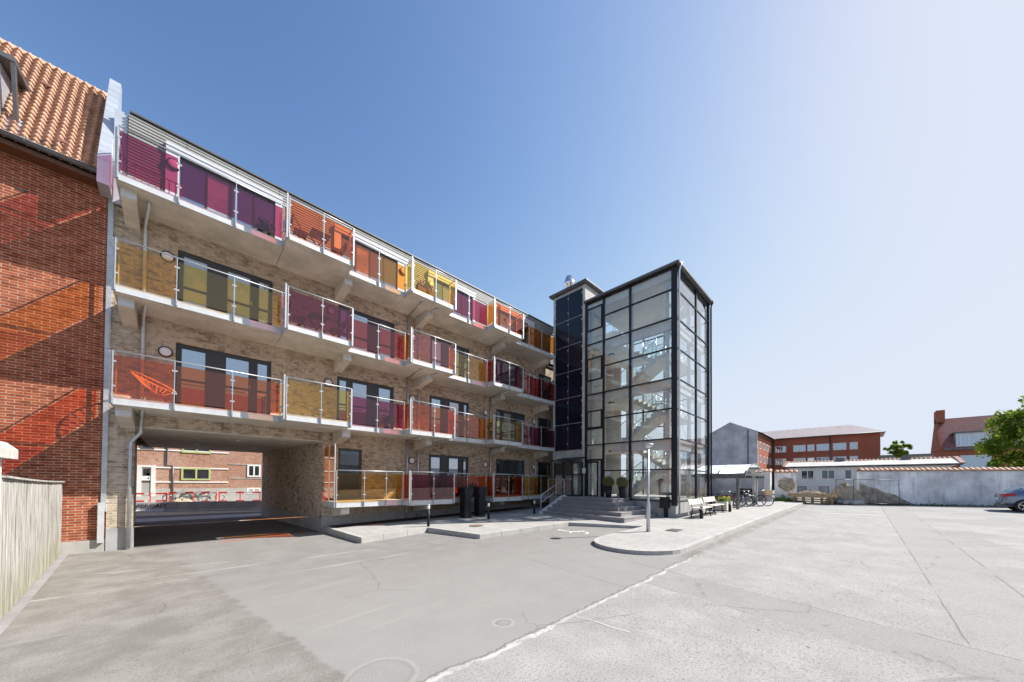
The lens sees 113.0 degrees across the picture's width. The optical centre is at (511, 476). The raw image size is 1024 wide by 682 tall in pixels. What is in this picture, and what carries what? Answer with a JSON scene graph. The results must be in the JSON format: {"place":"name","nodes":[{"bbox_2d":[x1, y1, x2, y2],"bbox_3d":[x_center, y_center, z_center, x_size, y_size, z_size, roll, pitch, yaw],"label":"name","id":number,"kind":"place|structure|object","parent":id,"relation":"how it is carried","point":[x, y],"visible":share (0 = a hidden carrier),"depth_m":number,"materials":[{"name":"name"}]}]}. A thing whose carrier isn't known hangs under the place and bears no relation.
{"place":"outdoors","nodes":[
{"label":"outdoors","id":0,"kind":"place"},
{"bbox_2d":[416,275,434,296],"bbox_3d":[-3.713,-8.117,14.547,0.868,0.787,0.304,1,-1,-44],"label":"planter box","id":1,"kind":"object","parent":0,"point":[423,288],"visible":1,"depth_m":14.44,"materials":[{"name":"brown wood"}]},
{"bbox_2d":[0,483,1023,681],"bbox_3d":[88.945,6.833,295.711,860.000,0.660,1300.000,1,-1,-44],"label":"ground","id":2,"kind":"structure","parent":0,"point":[811,592],"depth_m":5.38,"materials":[{"name":"concrete"}]},
{"bbox_2d":[0,441,17,503],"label":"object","id":3,"kind":"structure","parent":2,"relation":"on","point":[8,451],"depth_m":4.59,"materials":[{"name":"fabric"}]},
{"bbox_2d":[0,475,65,619],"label":"board fence","id":4,"kind":"object","parent":2,"relation":"on","point":[30,529],"visible":1,"depth_m":5.82,"materials":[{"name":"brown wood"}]},
{"bbox_2d":[0,554,67,634],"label":"curb","id":5,"kind":"structure","parent":2,"relation":"on","point":[10,615],"depth_m":5.71,"materials":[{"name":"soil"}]},
{"bbox_2d":[0,38,112,554],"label":"brick house","id":6,"kind":"structure","parent":2,"relation":"on","point":[53,230],"depth_m":8.89,"materials":[{"name":"brick"}]},
{"bbox_2d":[136,510,260,515],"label":"street verge","id":7,"kind":"structure","parent":2,"relation":"on","point":[171,513],"depth_m":20.51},
{"bbox_2d":[136,502,165,511],"bbox_3d":[-22.430,1.863,20.784,1.872,0.600,0.480,1,-1,-23],"label":"traffic barrier","id":8,"kind":"object","parent":7,"relation":"on","point":[150,506],"visible":0.72,"depth_m":20.77,"materials":[{"name":"concrete"}]},
{"bbox_2d":[136,492,166,501],"bbox_3d":[-24.095,1.614,22.586,2.016,1.130,0.291,1,-1,-30],"label":"site barrier","id":9,"kind":"object","parent":7,"relation":"on","point":[150,500],"visible":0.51,"depth_m":22.58,"materials":[{"name":"red paint"}]},
{"bbox_2d":[136,496,167,501],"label":"door steps","id":10,"kind":"structure","parent":7,"relation":"on","point":[148,497],"depth_m":26.94,"materials":[{"name":"stone"}]},
{"bbox_2d":[162,490,191,500],"bbox_3d":[-27.097,1.566,27.479,0.601,1.028,1.790,0,-1,38],"label":"bicycle","id":11,"kind":"object","parent":7,"relation":"on","point":[173,498],"visible":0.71,"depth_m":27.27,"materials":[{"name":"metal"}]},
{"bbox_2d":[173,497,192,501],"bbox_3d":[-22.111,1.805,22.711,1.933,0.879,1.311,1,-1,-44],"label":"sand pile","id":12,"kind":"object","parent":7,"relation":"on","point":[181,499],"visible":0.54,"depth_m":22.63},
{"bbox_2d":[168,492,216,501],"bbox_3d":[-21.980,1.616,23.387,3.046,1.180,0.357,1,-1,-18],"label":"site barrier","id":13,"kind":"object","parent":7,"relation":"on","point":[169,493],"visible":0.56,"depth_m":23.36,"materials":[{"name":"red paint"}]},
{"bbox_2d":[179,489,206,500],"bbox_3d":[-26.419,1.581,28.139,0.601,1.028,1.790,0,-1,38],"label":"bicycle","id":14,"kind":"object","parent":7,"relation":"on","point":[192,497],"visible":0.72,"depth_m":28.14,"materials":[{"name":"metal"}]},
{"bbox_2d":[198,489,224,500],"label":"bicycle","id":15,"kind":"object","parent":7,"relation":"on","point":[209,497],"visible":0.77,"depth_m":28.75,"materials":[{"name":"metal"}]},
{"bbox_2d":[164,501,260,511],"bbox_3d":[-19.092,1.907,22.149,5.272,0.600,0.480,1,-1,-22],"label":"traffic barrier","id":16,"kind":"object","parent":7,"relation":"on","point":[210,506],"visible":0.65,"depth_m":21.91,"materials":[{"name":"metal"}]},
{"bbox_2d":[218,491,260,500],"bbox_3d":[-19.569,1.649,24.407,2.765,1.180,0.307,1,-1,-27],"label":"site barrier","id":17,"kind":"object","parent":7,"relation":"on","point":[240,492],"visible":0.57,"depth_m":24.40,"materials":[{"name":"red paint"}]},
{"bbox_2d":[136,513,260,521],"bbox_3d":[-17.338,1.886,17.787,60.000,0.520,2.900,1,-1,-44],"label":"street kerb band","id":18,"kind":"object","parent":2,"relation":"on","point":[192,517],"depth_m":17.86,"materials":[{"name":"concrete"}]},
{"bbox_2d":[136,445,261,500],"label":"street house","id":19,"kind":"structure","parent":2,"relation":"on","point":[163,470],"depth_m":29.38,"materials":[{"name":"brick"}]},
{"bbox_2d":[141,467,150,495],"bbox_3d":[-29.263,0.403,27.266,0.707,2.311,0.079,1,-1,-44],"label":"door","id":20,"kind":"structure","parent":19,"relation":"in","point":[146,472],"depth_m":27.20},
{"bbox_2d":[181,468,210,479],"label":"window","id":21,"kind":"structure","parent":19,"relation":"in","point":[186,473],"depth_m":29.22,"materials":[{"name":"glass"}]},
{"bbox_2d":[182,449,210,453],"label":"window","id":22,"kind":"structure","parent":19,"relation":"in","point":[190,450],"depth_m":29.22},
{"bbox_2d":[247,465,260,476],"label":"window","id":23,"kind":"structure","parent":19,"relation":"in","point":[252,470],"depth_m":32.02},
{"bbox_2d":[96,78,555,550],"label":"apartment building","id":24,"kind":"structure","parent":2,"relation":"on","point":[214,297],"depth_m":12.47,"materials":[{"name":"beige brick"}]},
{"bbox_2d":[129,370,176,402],"bbox_3d":[-10.153,-2.468,9.606,0.935,0.862,0.709,1,-1,-44],"label":"wire lounge chair","id":25,"kind":"object","parent":24,"relation":"on","point":[144,383],"visible":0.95,"depth_m":9.54,"materials":[{"name":"metal"}]},
{"bbox_2d":[175,343,270,414],"bbox_3d":[-9.510,-3.083,11.298,2.420,2.060,0.140,1,-1,-44],"label":"window","id":26,"kind":"structure","parent":24,"relation":"in","point":[195,385],"depth_m":11.18,"materials":[{"name":"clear glass"}]},
{"bbox_2d":[177,250,272,324],"bbox_3d":[-9.490,-5.983,11.342,2.420,2.060,0.140,1,-1,-44],"label":"window","id":27,"kind":"structure","parent":24,"relation":"in","point":[197,285],"depth_m":11.23,"materials":[{"name":"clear glass"}]},
{"bbox_2d":[179,156,274,236],"bbox_3d":[-9.327,-8.799,11.238,2.420,1.970,0.090,1,-1,-44],"label":"window","id":28,"kind":"structure","parent":24,"relation":"in","point":[181,158],"depth_m":11.09,"materials":[{"name":"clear glass"}]},
{"bbox_2d":[290,212,308,240],"bbox_3d":[-7.195,-8.254,11.487,0.526,0.937,0.422,1,-1,-44],"label":"folding chair","id":29,"kind":"object","parent":24,"relation":"on","point":[297,232],"visible":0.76,"depth_m":11.40,"materials":[{"name":"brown wood"}]},
{"bbox_2d":[308,227,330,248],"bbox_3d":[-6.783,-8.140,11.957,0.590,0.729,0.560,1,-1,-44],"label":"cafe table","id":30,"kind":"object","parent":24,"relation":"on","point":[316,233],"visible":0.77,"depth_m":11.92,"materials":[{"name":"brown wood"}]},
{"bbox_2d":[331,240,347,255],"bbox_3d":[-6.362,-8.233,12.437,0.526,0.937,0.422,1,-1,-44],"label":"folding chair","id":31,"kind":"object","parent":24,"relation":"on","point":[340,252],"visible":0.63,"depth_m":12.38,"materials":[{"name":"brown wood"}]},
{"bbox_2d":[338,448,361,498],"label":"window","id":32,"kind":"structure","parent":24,"relation":"in","point":[349,482],"depth_m":14.02,"materials":[{"name":"glass"}]},
{"bbox_2d":[336,376,392,428],"bbox_3d":[-6.241,-3.011,14.505,2.380,2.060,0.100,1,-1,-44],"label":"window","id":33,"kind":"structure","parent":24,"relation":"in","point":[360,387],"depth_m":14.26,"materials":[{"name":"clear glass"}]},
{"bbox_2d":[338,305,393,357],"bbox_3d":[-6.221,-5.911,14.549,2.380,2.060,0.100,1,-1,-44],"label":"window","id":34,"kind":"structure","parent":24,"relation":"in","point":[365,334],"depth_m":14.67,"materials":[{"name":"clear glass"}]},
{"bbox_2d":[341,234,396,288],"bbox_3d":[-6.044,-8.727,14.431,2.380,1.970,0.090,1,-1,-44],"label":"window","id":35,"kind":"structure","parent":24,"relation":"in","point":[366,261],"depth_m":14.47,"materials":[{"name":"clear glass"}]},
{"bbox_2d":[429,454,467,495],"bbox_3d":[-3.229,-0.046,17.380,2.400,2.060,0.140,1,-1,-44],"label":"window","id":36,"kind":"structure","parent":24,"relation":"in","point":[437,463],"depth_m":17.55,"materials":[{"name":"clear glass"}]},
{"bbox_2d":[429,395,468,437],"bbox_3d":[-3.209,-2.945,17.425,2.400,2.060,0.140,1,-1,-44],"label":"window","id":37,"kind":"structure","parent":24,"relation":"in","point":[441,414],"depth_m":17.36,"materials":[{"name":"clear glass"}]},
{"bbox_2d":[430,336,468,377],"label":"window","id":38,"kind":"structure","parent":24,"relation":"in","point":[442,350],"depth_m":17.41,"materials":[{"name":"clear glass"}]},
{"bbox_2d":[433,279,471,320],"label":"window","id":39,"kind":"structure","parent":24,"relation":"in","point":[442,293],"depth_m":16.93,"materials":[{"name":"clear glass"}]},
{"bbox_2d":[487,422,497,439],"bbox_3d":[-1.034,-2.318,17.498,0.526,0.937,0.422,1,-1,-44],"label":"folding chair","id":40,"kind":"object","parent":24,"relation":"on","point":[491,431],"visible":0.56,"depth_m":17.40,"materials":[{"name":"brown wood"}]},
{"bbox_2d":[496,409,523,444],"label":"window","id":41,"kind":"structure","parent":24,"relation":"in","point":[504,429],"depth_m":20.25,"materials":[{"name":"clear glass"}]},
{"bbox_2d":[496,459,523,494],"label":"window","id":42,"kind":"structure","parent":24,"relation":"in","point":[503,466],"depth_m":20.39,"materials":[{"name":"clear glass"}]},
{"bbox_2d":[497,359,524,393],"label":"window","id":43,"kind":"structure","parent":24,"relation":"in","point":[497,359],"depth_m":20.75,"materials":[{"name":"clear glass"}]},
{"bbox_2d":[500,311,527,343],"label":"window","id":44,"kind":"structure","parent":24,"relation":"in","point":[504,318],"depth_m":20.40,"materials":[{"name":"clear glass"}]},
{"bbox_2d":[538,462,549,492],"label":"window","id":45,"kind":"structure","parent":24,"relation":"in","point":[543,467],"depth_m":22.59,"materials":[{"name":"glass"}]},
{"bbox_2d":[538,418,549,447],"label":"window","id":46,"kind":"structure","parent":24,"relation":"in","point":[541,422],"depth_m":22.64,"materials":[{"name":"glass"}]},
{"bbox_2d":[538,374,550,406],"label":"window","id":47,"kind":"structure","parent":24,"relation":"in","point":[546,390],"depth_m":22.72,"materials":[{"name":"glass"}]},
{"bbox_2d":[322,502,805,554],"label":"kerb","id":48,"kind":"structure","parent":2,"relation":"on","point":[402,533],"depth_m":11.97,"materials":[{"name":"concrete"}]},
{"bbox_2d":[576,616,629,631],"bbox_3d":[1.268,2.073,4.782,0.818,0.002,0.066,0,-1,41],"label":"road line","id":49,"kind":"object","parent":2,"relation":"on","point":[603,624],"visible":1,"depth_m":4.76,"materials":[{"name":"paint"}]},
{"bbox_2d":[645,477,713,496],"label":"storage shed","id":50,"kind":"structure","parent":2,"relation":"on","point":[653,488],"depth_m":28.17,"materials":[{"name":"wood"}]},
{"bbox_2d":[649,469,772,500],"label":"yard wall","id":51,"kind":"structure","parent":2,"relation":"on","point":[720,485],"depth_m":27.02,"materials":[{"name":"paint"}]},
{"bbox_2d":[773,494,792,501],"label":"weeds","id":52,"kind":"object","parent":2,"relation":"on","point":[782,498],"visible":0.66,"depth_m":25.95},
{"bbox_2d":[774,469,797,499],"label":"broken wall","id":53,"kind":"structure","parent":2,"relation":"on","point":[785,482],"depth_m":26.23,"materials":[{"name":"paint"}]},
{"bbox_2d":[703,422,885,489],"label":"brick apartment block","id":54,"kind":"structure","parent":2,"relation":"on","point":[734,444],"depth_m":71.06,"materials":[{"name":"brick"}]},
{"bbox_2d":[775,446,785,452],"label":"window","id":55,"kind":"structure","parent":54,"relation":"in","point":[778,449],"depth_m":76.75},
{"bbox_2d":[775,458,785,464],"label":"window","id":56,"kind":"structure","parent":54,"relation":"in","point":[777,461],"depth_m":76.71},
{"bbox_2d":[793,445,805,451],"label":"window","id":57,"kind":"structure","parent":54,"relation":"in","point":[796,448],"depth_m":74.39,"materials":[{"name":"glass"}]},
{"bbox_2d":[807,444,813,450],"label":"window","id":58,"kind":"structure","parent":54,"relation":"in","point":[809,447],"depth_m":73.11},
{"bbox_2d":[816,444,828,450],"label":"window","id":59,"kind":"structure","parent":54,"relation":"in","point":[819,447],"depth_m":71.71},
{"bbox_2d":[833,443,845,449],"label":"window","id":60,"kind":"structure","parent":54,"relation":"in","point":[836,446],"depth_m":69.86,"materials":[{"name":"glass"}]},
{"bbox_2d":[850,442,857,448],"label":"window","id":61,"kind":"structure","parent":54,"relation":"in","point":[853,445],"depth_m":68.37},
{"bbox_2d":[793,501,833,503],"bbox_3d":[21.840,1.863,24.575,0.970,0.125,2.200,1,-1,-44],"label":"wooden pallet","id":62,"kind":"object","parent":2,"relation":"on","point":[812,502],"visible":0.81,"depth_m":24.29,"materials":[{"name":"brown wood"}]},
{"bbox_2d":[793,499,833,501],"bbox_3d":[21.841,1.711,24.577,0.970,0.125,2.200,1,-1,-44],"label":"wooden pallet","id":63,"kind":"object","parent":62,"relation":"on","point":[812,500],"visible":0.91,"depth_m":24.50,"materials":[{"name":"brown wood"}]},
{"bbox_2d":[793,497,834,499],"bbox_3d":[21.842,1.559,24.579,0.970,0.125,2.200,1,-1,-44],"label":"wooden pallet","id":64,"kind":"object","parent":63,"relation":"on","point":[821,498],"visible":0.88,"depth_m":24.39,"materials":[{"name":"brown wood"}]},
{"bbox_2d":[788,493,836,497],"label":"timber planks","id":65,"kind":"object","parent":64,"relation":"on","point":[812,495],"visible":1,"depth_m":24.23,"materials":[{"name":"brown wood"}]},
{"bbox_2d":[798,489,825,496],"bbox_3d":[21.730,1.181,24.588,0.977,0.516,2.172,1,-1,-44],"label":"dirt heap","id":66,"kind":"object","parent":65,"relation":"on","point":[812,491],"visible":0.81,"depth_m":24.43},
{"bbox_2d":[823,483,867,504],"bbox_3d":[23.853,1.186,24.371,2.365,1.610,2.372,1,-1,-44],"label":"rubble heap","id":67,"kind":"object","parent":2,"relation":"on","point":[858,495],"visible":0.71,"depth_m":23.88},
{"bbox_2d":[850,500,859,504],"bbox_3d":[23.401,1.779,23.165,0.499,0.378,0.499,1,-1,-22],"label":"rubble stone","id":68,"kind":"object","parent":2,"relation":"on","point":[854,502],"visible":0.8,"depth_m":23.02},
{"bbox_2d":[836,479,899,505],"bbox_3d":[23.970,1.051,22.947,3.226,1.737,0.140,0,-1,24],"label":"wire fence panel","id":69,"kind":"object","parent":2,"relation":"on","point":[853,482],"visible":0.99,"depth_m":22.96,"materials":[{"name":"metal"}]},
{"bbox_2d":[782,456,965,493],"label":"annex building","id":70,"kind":"structure","parent":2,"relation":"on","point":[821,475],"depth_m":37.64,"materials":[{"name":"paint"}]},
{"bbox_2d":[797,486,806,491],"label":"window","id":71,"kind":"structure","parent":70,"relation":"in","point":[799,488],"depth_m":39.70,"materials":[{"name":"glass"}]},
{"bbox_2d":[801,470,813,478],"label":"window","id":72,"kind":"structure","parent":70,"relation":"in","point":[805,474],"depth_m":39.31,"materials":[{"name":"glass"}]},
{"bbox_2d":[819,486,828,492],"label":"window","id":73,"kind":"structure","parent":70,"relation":"in","point":[825,489],"depth_m":38.27,"materials":[{"name":"glass"}]},
{"bbox_2d":[821,470,834,478],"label":"window","id":74,"kind":"structure","parent":70,"relation":"in","point":[825,474],"depth_m":38.09,"materials":[{"name":"glass"}]},
{"bbox_2d":[844,469,851,478],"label":"window","id":75,"kind":"structure","parent":70,"relation":"in","point":[847,473],"depth_m":36.92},
{"bbox_2d":[883,440,912,457],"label":"broadleaf tree","id":76,"kind":"object","parent":2,"relation":"on","point":[895,450],"visible":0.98,"depth_m":43.24,"materials":[{"name":"green plant"}]},
{"bbox_2d":[877,453,933,458],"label":"grey hall","id":77,"kind":"structure","parent":2,"relation":"on","point":[911,455],"depth_m":47.85,"materials":[{"name":"metal"}]},
{"bbox_2d":[868,502,1004,506],"bbox_3d":[31.788,1.846,20.741,15.701,0.328,0.473,0,-1,21],"label":"moss","id":78,"kind":"object","parent":2,"relation":"on","point":[935,505],"visible":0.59,"depth_m":22.26,"materials":[{"name":"green plant"}]},
{"bbox_2d":[856,467,1023,505],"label":"boundary wall","id":79,"kind":"structure","parent":2,"relation":"on","point":[972,486],"depth_m":22.37,"materials":[{"name":"paint"}]},
{"bbox_2d":[931,410,1023,467],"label":"dormer house","id":80,"kind":"structure","parent":2,"relation":"on","point":[959,437],"depth_m":52.55,"materials":[{"name":"red brick"},{"name":"red-brown clay roof tile"},{"name":"glass"}]},
{"bbox_2d":[960,433,987,446],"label":"window","id":81,"kind":"structure","parent":80,"relation":"in","point":[967,439],"depth_m":50.99,"materials":[{"name":"glass"}]},
{"bbox_2d":[960,455,991,467],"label":"window","id":82,"kind":"structure","parent":80,"relation":"in","point":[973,461],"depth_m":50.74,"materials":[{"name":"glass"}]},
{"bbox_2d":[972,396,1023,467],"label":"broadleaf tree","id":83,"kind":"object","parent":2,"relation":"on","point":[1009,432],"visible":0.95,"depth_m":27.01,"materials":[{"name":"green plant"}]},
{"bbox_2d":[994,482,1023,511],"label":"parked car","id":84,"kind":"object","parent":2,"relation":"on","point":[1012,498],"visible":1,"depth_m":18.41,"materials":[{"name":"blue paint"}]},
{"bbox_2d":[0,0,1023,482],"label":"sky","id":85,"kind":"structure","parent":0,"point":[842,180],"materials":[{"name":"blue"}]},
{"bbox_2d":[329,500,800,554],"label":"pavement","id":86,"kind":"structure","parent":0,"point":[658,536],"depth_m":13.79,"materials":[{"name":"concrete"}]},
{"bbox_2d":[329,507,526,527],"bbox_3d":[-3.035,1.898,16.778,10.900,0.230,0.810,1,-1,-44],"label":"gravel strip","id":87,"kind":"object","parent":86,"relation":"on","point":[387,521],"visible":0.9,"depth_m":15.12,"materials":[{"name":"stone"}]},
{"bbox_2d":[427,504,429,526],"bbox_3d":[-3.256,1.511,13.212,0.107,0.850,0.110,1,-1,-44],"label":"bollard light","id":88,"kind":"object","parent":86,"relation":"on","point":[428,515],"visible":1,"depth_m":13.17,"materials":[{"name":"black metal"}]},
{"bbox_2d":[458,487,472,517],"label":"vent pillar","id":89,"kind":"structure","parent":86,"relation":"on","point":[465,494],"depth_m":15.67,"materials":[{"name":"black metal"}]},
{"bbox_2d":[473,487,486,515],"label":"vent pillar","id":90,"kind":"structure","parent":86,"relation":"on","point":[479,493],"depth_m":16.39,"materials":[{"name":"black metal"}]},
{"bbox_2d":[487,503,489,518],"bbox_3d":[-1.068,1.562,15.409,0.107,0.720,0.110,1,-1,-44],"label":"bollard light","id":91,"kind":"object","parent":86,"relation":"on","point":[488,510],"visible":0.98,"depth_m":15.38,"materials":[{"name":"black metal"}]},
{"bbox_2d":[539,495,657,522],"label":"entrance steps","id":92,"kind":"structure","parent":86,"relation":"on","point":[618,509],"depth_m":16.48,"materials":[{"name":"stone"}]},
{"bbox_2d":[540,479,564,511],"bbox_3d":[2.015,1.020,18.457,2.061,1.849,1.665,1,-1,-44],"label":"stair handrail","id":93,"kind":"object","parent":92,"relation":"on","point":[563,487],"visible":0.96,"depth_m":18.85,"materials":[{"name":"grey metal"}]},
{"bbox_2d":[550,457,585,495],"bbox_3d":[3.267,-0.030,19.688,1.290,2.270,1.630,1,-1,-44],"label":"entrance porch","id":94,"kind":"object","parent":92,"relation":"on","point":[563,469],"visible":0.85,"depth_m":19.45,"materials":[{"name":"black metal"}]},
{"bbox_2d":[602,476,614,496],"bbox_3d":[5.091,0.537,17.923,0.674,1.107,0.673,1,-1,-44],"label":"potted shrub","id":95,"kind":"object","parent":92,"relation":"on","point":[608,482],"visible":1,"depth_m":17.76,"materials":[{"name":"green plant"}]},
{"bbox_2d":[616,476,628,497],"bbox_3d":[5.643,0.524,17.345,0.684,1.123,0.683,1,-1,-44],"label":"potted shrub","id":96,"kind":"object","parent":92,"relation":"on","point":[622,482],"visible":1,"depth_m":17.20,"materials":[{"name":"green plant"}]},
{"bbox_2d":[549,259,713,517],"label":"stair tower","id":97,"kind":"structure","parent":86,"relation":"on","point":[592,399],"depth_m":19.42,"materials":[{"name":"glass"}]},
{"bbox_2d":[587,461,597,495],"bbox_3d":[4.552,0.147,19.227,0.104,2.040,0.720,1,-1,-44],"label":"door","id":98,"kind":"structure","parent":97,"relation":"in","point":[588,462],"depth_m":19.38,"materials":[{"name":"black metal"}]},
{"bbox_2d":[643,443,653,531],"bbox_3d":[4.870,0.381,12.127,0.360,3.160,0.360,1,-1,-44],"label":"street lamp","id":99,"kind":"object","parent":86,"relation":"on","point":[647,445],"visible":1,"depth_m":12.09,"materials":[{"name":"metal"}]},
{"bbox_2d":[658,492,670,516],"bbox_3d":[7.303,1.370,16.208,0.390,1.260,0.450,1,-1,-44],"label":"litter bin","id":100,"kind":"object","parent":86,"relation":"on","point":[665,503],"visible":0.88,"depth_m":16.14,"materials":[{"name":"black metal"}]},
{"bbox_2d":[687,498,712,517],"bbox_3d":[9.155,1.506,16.410,1.950,0.869,0.622,1,-1,-44],"label":"bench","id":101,"kind":"object","parent":86,"relation":"on","point":[691,502],"visible":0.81,"depth_m":16.32,"materials":[{"name":"white wood"}]},
{"bbox_2d":[657,464,764,508],"bbox_3d":[13.567,0.589,23.549,5.660,2.796,5.570,1,-1,-44],"label":"bicycle shelter","id":102,"kind":"object","parent":86,"relation":"on","point":[754,472],"visible":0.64,"depth_m":21.25,"materials":[{"name":"metal"}]},
{"bbox_2d":[702,496,724,513],"bbox_3d":[10.696,1.497,17.909,1.950,0.869,0.622,1,-1,-44],"label":"bench","id":103,"kind":"object","parent":86,"relation":"on","point":[710,499],"visible":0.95,"depth_m":17.78,"materials":[{"name":"white wood"}]},
{"bbox_2d":[716,496,731,509],"bbox_3d":[12.158,1.497,19.455,1.200,0.774,0.557,1,-1,-44],"label":"planter","id":104,"kind":"object","parent":86,"relation":"on","point":[725,500],"visible":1,"depth_m":19.12,"materials":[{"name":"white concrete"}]},
{"bbox_2d":[716,491,739,507],"bbox_3d":[13.118,1.396,21.043,1.790,1.028,0.601,0,0,22],"label":"bicycle","id":105,"kind":"object","parent":86,"relation":"on","point":[731,497],"visible":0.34,"depth_m":20.83,"materials":[{"name":"metal"}]},
{"bbox_2d":[716,490,745,506],"bbox_3d":[13.601,1.394,21.226,1.790,1.028,0.601,0,3,27],"label":"bicycle","id":106,"kind":"object","parent":86,"relation":"on","point":[735,498],"visible":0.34,"depth_m":20.99,"materials":[{"name":"metal"}]},
{"bbox_2d":[728,490,752,506],"bbox_3d":[14.330,1.388,21.528,1.790,1.028,0.601,0,-1,10],"label":"bicycle","id":107,"kind":"object","parent":86,"relation":"on","point":[750,497],"visible":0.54,"depth_m":21.45,"materials":[{"name":"metal"}]},
{"bbox_2d":[732,490,756,505],"bbox_3d":[14.824,1.385,21.843,1.790,1.028,0.601,0,3,11],"label":"bicycle","id":108,"kind":"object","parent":86,"relation":"on","point":[752,496],"visible":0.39,"depth_m":21.75,"materials":[{"name":"metal"}]},
{"bbox_2d":[739,487,751,501],"bbox_3d":[18.031,1.401,25.826,1.000,1.196,1.000,1,-1,-44],"label":"refuse container","id":109,"kind":"object","parent":86,"relation":"on","point":[746,488],"visible":0.21,"depth_m":25.60,"materials":[{"name":"black metal"}]},
{"bbox_2d":[739,490,766,505],"bbox_3d":[15.468,1.381,21.949,1.790,1.028,0.601,0,-2,13],"label":"bicycle","id":110,"kind":"object","parent":86,"relation":"on","point":[754,498],"visible":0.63,"depth_m":21.85,"materials":[{"name":"metal"}]},
{"bbox_2d":[742,490,773,505],"bbox_3d":[16.012,1.378,22.130,1.790,1.028,0.601,0,-4,27],"label":"bicycle","id":111,"kind":"object","parent":86,"relation":"on","point":[767,492],"visible":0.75,"depth_m":21.90,"materials":[{"name":"metal"}]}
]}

